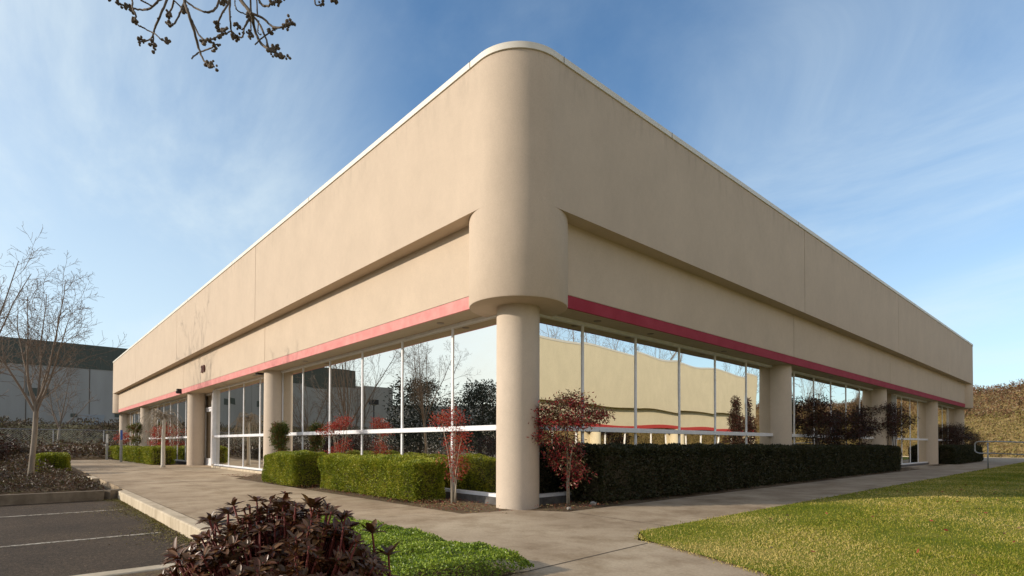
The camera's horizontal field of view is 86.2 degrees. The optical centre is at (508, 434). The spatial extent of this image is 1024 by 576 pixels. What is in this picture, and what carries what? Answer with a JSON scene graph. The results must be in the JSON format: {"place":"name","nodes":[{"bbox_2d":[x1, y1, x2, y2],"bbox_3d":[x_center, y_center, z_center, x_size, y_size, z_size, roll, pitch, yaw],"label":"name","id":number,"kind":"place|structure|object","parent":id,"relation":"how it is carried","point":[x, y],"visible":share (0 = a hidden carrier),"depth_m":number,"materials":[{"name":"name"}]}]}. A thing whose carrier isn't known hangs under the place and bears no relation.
{"place":"outdoors","nodes":[
{"label":"outdoors","id":0,"kind":"place"},
{"bbox_2d":[0,479,104,494],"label":"planting bed","id":1,"kind":"object","parent":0,"point":[28,491],"visible":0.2,"depth_m":10.63,"materials":[{"name":"brown soil"}]},
{"bbox_2d":[0,468,104,491],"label":"ground shrubs","id":2,"kind":"object","parent":1,"relation":"on","point":[14,479],"visible":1,"depth_m":10.94,"materials":[{"name":"plant"}]},
{"bbox_2d":[0,252,126,473],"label":"bare tree","id":3,"kind":"object","parent":1,"relation":"on","point":[37,401],"visible":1,"depth_m":13.21,"materials":[{"name":"brown plant"}]},
{"bbox_2d":[0,423,118,446],"bbox_3d":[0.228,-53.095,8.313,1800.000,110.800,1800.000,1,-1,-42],"label":"ground","id":4,"kind":"structure","parent":0,"point":[67,435],"depth_m":47.02,"materials":[{"name":"plant"}]},
{"bbox_2d":[0,467,90,476],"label":"planting bed","id":5,"kind":"object","parent":4,"relation":"on","point":[78,472],"visible":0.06,"depth_m":16.88,"materials":[{"name":"brown soil"}]},
{"bbox_2d":[0,428,20,460],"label":"dark shrub","id":6,"kind":"object","parent":5,"relation":"on","point":[2,451],"visible":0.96,"depth_m":18.76,"materials":[{"name":"brown plant"}]},
{"bbox_2d":[0,360,21,397],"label":"bare tree","id":7,"kind":"object","parent":5,"relation":"on","point":[5,370],"visible":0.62,"depth_m":26.81,"materials":[{"name":"brown plant"}]},
{"bbox_2d":[0,441,40,456],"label":"dark shrub","id":8,"kind":"object","parent":5,"relation":"on","point":[21,450],"visible":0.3,"depth_m":26.23,"materials":[{"name":"brown plant"}]},
{"bbox_2d":[0,226,60,388],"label":"bare tree","id":9,"kind":"object","parent":5,"relation":"on","point":[12,305],"visible":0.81,"depth_m":19.64,"materials":[{"name":"brown plant"}]},
{"bbox_2d":[0,451,63,474],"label":"ground shrubs","id":10,"kind":"object","parent":5,"relation":"on","point":[17,463],"visible":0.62,"depth_m":16.16,"materials":[{"name":"plant"}]},
{"bbox_2d":[35,452,71,472],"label":"rounded shrub","id":11,"kind":"object","parent":5,"relation":"on","point":[60,461],"visible":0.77,"depth_m":16.64,"materials":[{"name":"green plant"}]},
{"bbox_2d":[18,356,97,441],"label":"bare tree","id":12,"kind":"object","parent":4,"relation":"on","point":[56,421],"visible":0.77,"depth_m":44.87,"materials":[{"name":"brown plant"}]},
{"bbox_2d":[0,416,118,446],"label":"bank brush","id":13,"kind":"object","parent":4,"relation":"on","point":[102,425],"visible":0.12,"depth_m":47.68,"materials":[{"name":"brown plant"}]},
{"bbox_2d":[0,428,118,445],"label":"chain link fence","id":14,"kind":"object","parent":4,"relation":"on","point":[104,431],"visible":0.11,"depth_m":40.55,"materials":[{"name":"metal"}]},
{"bbox_2d":[0,336,126,424],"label":"warehouse","id":15,"kind":"structure","parent":4,"relation":"on","point":[97,382],"depth_m":90.18,"materials":[{"name":"grey concrete"}]},
{"bbox_2d":[81,414,104,424],"bbox_3d":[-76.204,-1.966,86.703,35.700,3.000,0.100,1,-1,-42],"label":"loading door","id":16,"kind":"structure","parent":15,"relation":"in","point":[101,417],"depth_m":92.35,"materials":[{"name":"grey metal"}]},
{"bbox_2d":[71,454,112,459],"bbox_3d":[-24.664,1.463,38.651,55.000,0.194,13.400,1,-1,-42],"label":"planting bed","id":17,"kind":"object","parent":4,"relation":"on","point":[85,457],"visible":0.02,"depth_m":31.10,"materials":[{"name":"brown soil"}]},
{"bbox_2d":[1,437,139,458],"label":"ground shrubs","id":18,"kind":"object","parent":17,"relation":"on","point":[83,449],"visible":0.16,"depth_m":32.57,"materials":[{"name":"plant"}]},
{"bbox_2d":[126,423,141,445],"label":"topiary shrub","id":19,"kind":"object","parent":17,"relation":"on","point":[133,427],"visible":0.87,"depth_m":32.09,"materials":[{"name":"green plant"}]},
{"bbox_2d":[108,0,338,71],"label":"budding tree","id":20,"kind":"object","parent":4,"relation":"on","point":[249,14],"visible":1,"depth_m":3.40,"materials":[{"name":"brown plant"}]},
{"bbox_2d":[116,542,511,575],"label":"planting bed","id":21,"kind":"object","parent":4,"relation":"on","point":[153,573],"visible":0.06,"depth_m":3.97,"materials":[{"name":"brown soil"}]},
{"bbox_2d":[0,488,199,575],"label":"parking lot","id":22,"kind":"structure","parent":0,"point":[71,558],"depth_m":6.16,"materials":[{"name":"grey asphalt"}]},
{"bbox_2d":[0,475,121,505],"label":"island kerb","id":23,"kind":"structure","parent":22,"relation":"on","point":[32,498],"depth_m":10.07,"materials":[{"name":"grey concrete"}]},
{"bbox_2d":[0,509,161,547],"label":"parking lines","id":24,"kind":"object","parent":22,"relation":"on","point":[70,540],"visible":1,"depth_m":6.35,"materials":[{"name":"paint"}]},
{"bbox_2d":[48,498,199,548],"bbox_3d":[-5.791,1.211,7.618,1.416,0.054,7.830,1,-1,-42],"label":"moss","id":25,"kind":"object","parent":22,"relation":"on","point":[148,517],"visible":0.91,"depth_m":7.32,"materials":[{"name":"green plant"}]},
{"bbox_2d":[73,476,225,575],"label":"kerb","id":26,"kind":"structure","parent":22,"relation":"on","point":[182,524],"depth_m":6.99,"materials":[{"name":"concrete"}]},
{"bbox_2d":[0,0,1023,391],"label":"sky","id":27,"kind":"structure","parent":0,"point":[892,131],"materials":[{"name":"blue"}]},
{"bbox_2d":[70,458,1023,575],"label":"sidewalk","id":28,"kind":"structure","parent":0,"point":[538,539],"depth_m":7.45,"materials":[{"name":"concrete"}]},
{"bbox_2d":[106,434,107,459],"bbox_3d":[-22.435,0.715,30.576,0.100,1.500,0.086,1,-1,-42],"label":"sign post","id":29,"kind":"object","parent":28,"relation":"on","point":[106,446],"visible":0.82,"depth_m":30.54,"materials":[{"name":"metal"}]},
{"bbox_2d":[120,430,122,461],"bbox_3d":[-19.218,0.589,27.150,0.100,1.650,0.086,1,-1,-42],"label":"sign post","id":30,"kind":"object","parent":28,"relation":"on","point":[121,438],"visible":0.82,"depth_m":27.12,"materials":[{"name":"metal"}]},
{"bbox_2d":[109,459,183,464],"bbox_3d":[-21.620,1.429,31.302,1.700,0.068,20.600,1,-1,-42],"label":"planting bed","id":31,"kind":"object","parent":28,"relation":"on","point":[155,464],"visible":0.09,"depth_m":24.27,"materials":[{"name":"brown soil"}]},
{"bbox_2d":[105,445,128,459],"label":"box hedge","id":32,"kind":"object","parent":31,"relation":"on","point":[115,452],"visible":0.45,"depth_m":31.08,"materials":[{"name":"green plant"}]},
{"bbox_2d":[112,431,133,443],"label":"nandina shrub","id":33,"kind":"object","parent":31,"relation":"on","point":[125,437],"visible":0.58,"depth_m":35.34,"materials":[{"name":"red plant"}]},
{"bbox_2d":[122,446,144,462],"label":"box hedge","id":34,"kind":"object","parent":31,"relation":"on","point":[131,453],"visible":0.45,"depth_m":27.08,"materials":[{"name":"green plant"}]},
{"bbox_2d":[140,445,176,464],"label":"box hedge","id":35,"kind":"object","parent":31,"relation":"on","point":[149,455],"visible":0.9,"depth_m":23.90,"materials":[{"name":"green plant"}]},
{"bbox_2d":[145,422,183,447],"bbox_3d":[-16.023,0.380,25.584,1.799,1.938,1.520,0,-1,-16],"label":"nandina shrub","id":36,"kind":"object","parent":31,"relation":"on","point":[159,437],"visible":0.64,"depth_m":25.41,"materials":[{"name":"red plant"}]},
{"bbox_2d":[135,409,186,466],"bbox_3d":[-13.528,0.152,21.359,1.839,2.356,1.890,1,-1,-42],"label":"weeping tree","id":37,"kind":"object","parent":28,"relation":"on","point":[164,417],"visible":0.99,"depth_m":21.30,"materials":[{"name":"beige plant"}]},
{"bbox_2d":[156,491,400,575],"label":"rhododendron bush","id":38,"kind":"object","parent":28,"relation":"on","point":[296,540],"visible":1,"depth_m":1.99,"materials":[{"name":"brown plant"}]},
{"bbox_2d":[232,474,509,513],"bbox_3d":[-4.138,1.153,12.160,1.340,0.054,12.050,1,-1,-42],"label":"planting bed","id":39,"kind":"object","parent":28,"relation":"on","point":[407,502],"visible":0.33,"depth_m":9.17,"materials":[{"name":"brown soil"}]},
{"bbox_2d":[268,421,290,451],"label":"topiary shrub","id":40,"kind":"object","parent":39,"relation":"on","point":[279,438],"visible":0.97,"depth_m":14.78,"materials":[{"name":"green plant"}]},
{"bbox_2d":[261,449,327,486],"bbox_3d":[-4.992,0.756,12.828,1.044,0.823,2.152,1,-1,-42],"label":"box hedge","id":41,"kind":"object","parent":39,"relation":"on","point":[296,467],"visible":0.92,"depth_m":12.18,"materials":[{"name":"green plant"}]},
{"bbox_2d":[316,412,355,453],"bbox_3d":[-3.819,0.318,12.143,0.910,1.661,0.636,0,-1,3],"label":"nandina shrub","id":42,"kind":"object","parent":39,"relation":"on","point":[333,426],"visible":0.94,"depth_m":12.09,"materials":[{"name":"red plant"}]},
{"bbox_2d":[317,452,447,501],"bbox_3d":[-2.511,0.736,10.354,0.877,0.789,3.831,1,-1,-42],"label":"box hedge","id":43,"kind":"object","parent":39,"relation":"on","point":[413,478],"visible":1,"depth_m":9.48,"materials":[{"name":"green plant"}]},
{"bbox_2d":[226,473,619,512],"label":"fallen leaves","id":44,"kind":"object","parent":39,"relation":"on","point":[441,503],"visible":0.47,"depth_m":8.32,"materials":[{"name":"brown plant"}]},
{"bbox_2d":[427,406,472,503],"bbox_3d":[-0.896,0.285,8.562,0.748,1.620,0.529,0,-1,4],"label":"nandina shrub","id":45,"kind":"object","parent":39,"relation":"on","point":[456,458],"visible":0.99,"depth_m":8.54,"materials":[{"name":"red plant"}]},
{"bbox_2d":[208,515,534,575],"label":"ground cover","id":46,"kind":"object","parent":28,"relation":"on","point":[416,539],"visible":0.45,"depth_m":4.09,"materials":[{"name":"green plant"}]},
{"bbox_2d":[113,41,972,509],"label":"office building","id":47,"kind":"structure","parent":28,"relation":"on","point":[497,243],"depth_m":10.86,"materials":[{"name":"beige paint"}]},
{"bbox_2d":[126,409,139,445],"bbox_3d":[-24.616,-0.083,36.079,0.110,2.992,7.724,1,-1,-42],"label":"window","id":48,"kind":"structure","parent":47,"relation":"in","point":[132,417],"depth_m":36.92,"materials":[{"name":"glass"}]},
{"bbox_2d":[148,396,187,461],"bbox_3d":[-17.529,-0.200,28.197,0.110,2.992,12.324,1,-1,-42],"label":"window","id":49,"kind":"structure","parent":47,"relation":"in","point":[180,405],"depth_m":26.57,"materials":[{"name":"glass"}]},
{"bbox_2d":[204,393,213,465],"bbox_3d":[-12.876,-0.218,23.508,0.100,3.072,1.320,1,-1,-42],"label":"door","id":50,"kind":"structure","parent":47,"relation":"in","point":[208,397],"depth_m":23.48,"materials":[{"name":"metal"}]},
{"bbox_2d":[212,376,263,470],"bbox_3d":[-9.311,-0.335,19.013,0.170,2.992,6.674,1,-1,-42],"label":"window","id":51,"kind":"structure","parent":47,"relation":"in","point":[237,408],"depth_m":19.23,"materials":[{"name":"glass"}]},
{"bbox_2d":[281,315,496,496],"bbox_3d":[-3.258,-0.434,12.326,0.110,2.992,10.214,1,-1,-42],"label":"window","id":52,"kind":"structure","parent":47,"relation":"in","point":[391,388],"depth_m":10.89,"materials":[{"name":"glass"}]},
{"bbox_2d":[539,314,772,497],"bbox_3d":[3.662,-0.427,11.692,9.414,2.992,0.110,1,-1,-42],"label":"window","id":53,"kind":"structure","parent":47,"relation":"in","point":[658,391],"depth_m":10.89,"materials":[{"name":"glass"}]},
{"bbox_2d":[792,370,873,444],"bbox_3d":[10.723,-0.300,18.040,8.624,2.992,0.110,1,-1,-42],"label":"window","id":54,"kind":"structure","parent":47,"relation":"in","point":[845,395],"depth_m":17.64,"materials":[{"name":"glass"}]},
{"bbox_2d":[891,394,927,464],"bbox_3d":[18.328,-0.164,24.836,6.024,2.992,0.170,1,-1,-42],"label":"window","id":55,"kind":"structure","parent":47,"relation":"in","point":[913,448],"depth_m":25.12,"materials":[{"name":"glass"}]},
{"bbox_2d":[938,404,954,444],"bbox_3d":[23.364,-0.073,29.404,6.424,2.992,0.110,1,-1,-42],"label":"window","id":56,"kind":"structure","parent":47,"relation":"in","point":[945,414],"depth_m":29.59,"materials":[{"name":"glass"}]},
{"bbox_2d":[196,464,951,468],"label":"entrance slab","id":57,"kind":"structure","parent":28,"relation":"on","point":[921,467],"depth_m":24.06,"materials":[{"name":"concrete"}]},
{"bbox_2d":[530,462,975,511],"bbox_3d":[13.530,1.323,19.766,35.450,0.067,1.000,1,-1,-42],"label":"planting bed","id":58,"kind":"object","parent":28,"relation":"on","point":[577,507],"visible":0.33,"depth_m":10.27,"materials":[{"name":"brown soil"}]},
{"bbox_2d":[527,388,615,505],"bbox_3d":[0.924,0.186,8.307,1.412,1.820,0.786,0,-1,10],"label":"nandina shrub","id":59,"kind":"object","parent":58,"relation":"on","point":[568,419],"visible":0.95,"depth_m":8.25,"materials":[{"name":"red plant"}]},
{"bbox_2d":[569,441,902,504],"bbox_3d":[7.824,0.734,14.745,17.996,1.050,0.859,1,-1,-42],"label":"yew hedge","id":60,"kind":"object","parent":58,"relation":"on","point":[631,471],"visible":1,"depth_m":10.89,"materials":[{"name":"green plant"}]},
{"bbox_2d":[795,392,845,445],"bbox_3d":[9.029,-0.014,16.008,1.595,2.525,0.855,0,-1,-3],"label":"dark nandina","id":61,"kind":"object","parent":58,"relation":"on","point":[812,420],"visible":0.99,"depth_m":15.95,"materials":[{"name":"brown plant"}]},
{"bbox_2d":[823,406,870,452],"bbox_3d":[10.652,0.175,17.471,1.813,2.206,0.916,0,-1,7],"label":"dark nandina","id":62,"kind":"object","parent":58,"relation":"on","point":[845,436],"visible":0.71,"depth_m":17.38,"materials":[{"name":"brown plant"}]},
{"bbox_2d":[843,405,882,445],"bbox_3d":[12.059,0.139,18.668,1.414,2.325,0.878,0,-1,-3],"label":"dark nandina","id":63,"kind":"object","parent":58,"relation":"on","point":[864,419],"visible":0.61,"depth_m":18.59,"materials":[{"name":"brown plant"}]},
{"bbox_2d":[870,400,909,444],"bbox_3d":[14.356,-0.035,20.820,1.801,2.759,0.922,0,-1,3],"label":"dark nandina","id":64,"kind":"object","parent":58,"relation":"on","point":[891,423],"visible":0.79,"depth_m":20.71,"materials":[{"name":"brown plant"}]},
{"bbox_2d":[887,403,918,447],"bbox_3d":[15.265,0.006,21.671,2.025,2.711,0.997,0,-1,-4],"label":"dark nandina","id":65,"kind":"object","parent":58,"relation":"on","point":[910,422],"visible":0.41,"depth_m":21.63,"materials":[{"name":"brown plant"}]},
{"bbox_2d":[940,422,969,444],"bbox_3d":[23.567,0.400,29.110,1.914,2.222,0.984,0,-1,-1],"label":"dark nandina","id":66,"kind":"object","parent":58,"relation":"on","point":[945,433],"visible":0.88,"depth_m":29.05,"materials":[{"name":"brown plant"}]},
{"bbox_2d":[938,444,983,463],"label":"yew hedge","id":67,"kind":"object","parent":58,"relation":"on","point":[956,454],"visible":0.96,"depth_m":27.69,"materials":[{"name":"green plant"}]},
{"bbox_2d":[951,422,978,445],"bbox_3d":[25.382,0.392,30.758,2.180,2.303,1.064,0,-1,0],"label":"dark nandina","id":68,"kind":"object","parent":58,"relation":"on","point":[966,428],"visible":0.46,"depth_m":30.68,"materials":[{"name":"brown plant"}]},
{"bbox_2d":[965,431,986,451],"bbox_3d":[28.206,0.651,33.275,1.814,1.887,0.936,0,-1,-4],"label":"dark nandina","id":69,"kind":"object","parent":58,"relation":"on","point":[978,443],"visible":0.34,"depth_m":33.13,"materials":[{"name":"brown plant"}]},
{"bbox_2d":[634,462,1023,575],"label":"lawn","id":70,"kind":"structure","parent":0,"point":[745,532],"depth_m":5.54,"materials":[{"name":"green plant"}]},
{"bbox_2d":[732,480,1023,575],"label":"fallen leaves","id":71,"kind":"object","parent":70,"relation":"on","point":[918,526],"visible":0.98,"depth_m":6.67,"materials":[{"name":"brown plant"}]},
{"bbox_2d":[974,441,1023,467],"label":"handrail","id":72,"kind":"object","parent":70,"relation":"on","point":[987,453],"visible":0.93,"depth_m":22.09,"materials":[{"name":"metal"}]},
{"bbox_2d":[964,386,1023,457],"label":"hillside","id":73,"kind":"structure","parent":0,"point":[989,422],"depth_m":47.88,"materials":[{"name":"plant"}]},
{"bbox_2d":[964,379,1023,417],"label":"hill brush","id":74,"kind":"object","parent":73,"relation":"on","point":[1003,389],"visible":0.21,"depth_m":50.23,"materials":[{"name":"brown plant"}]}
]}

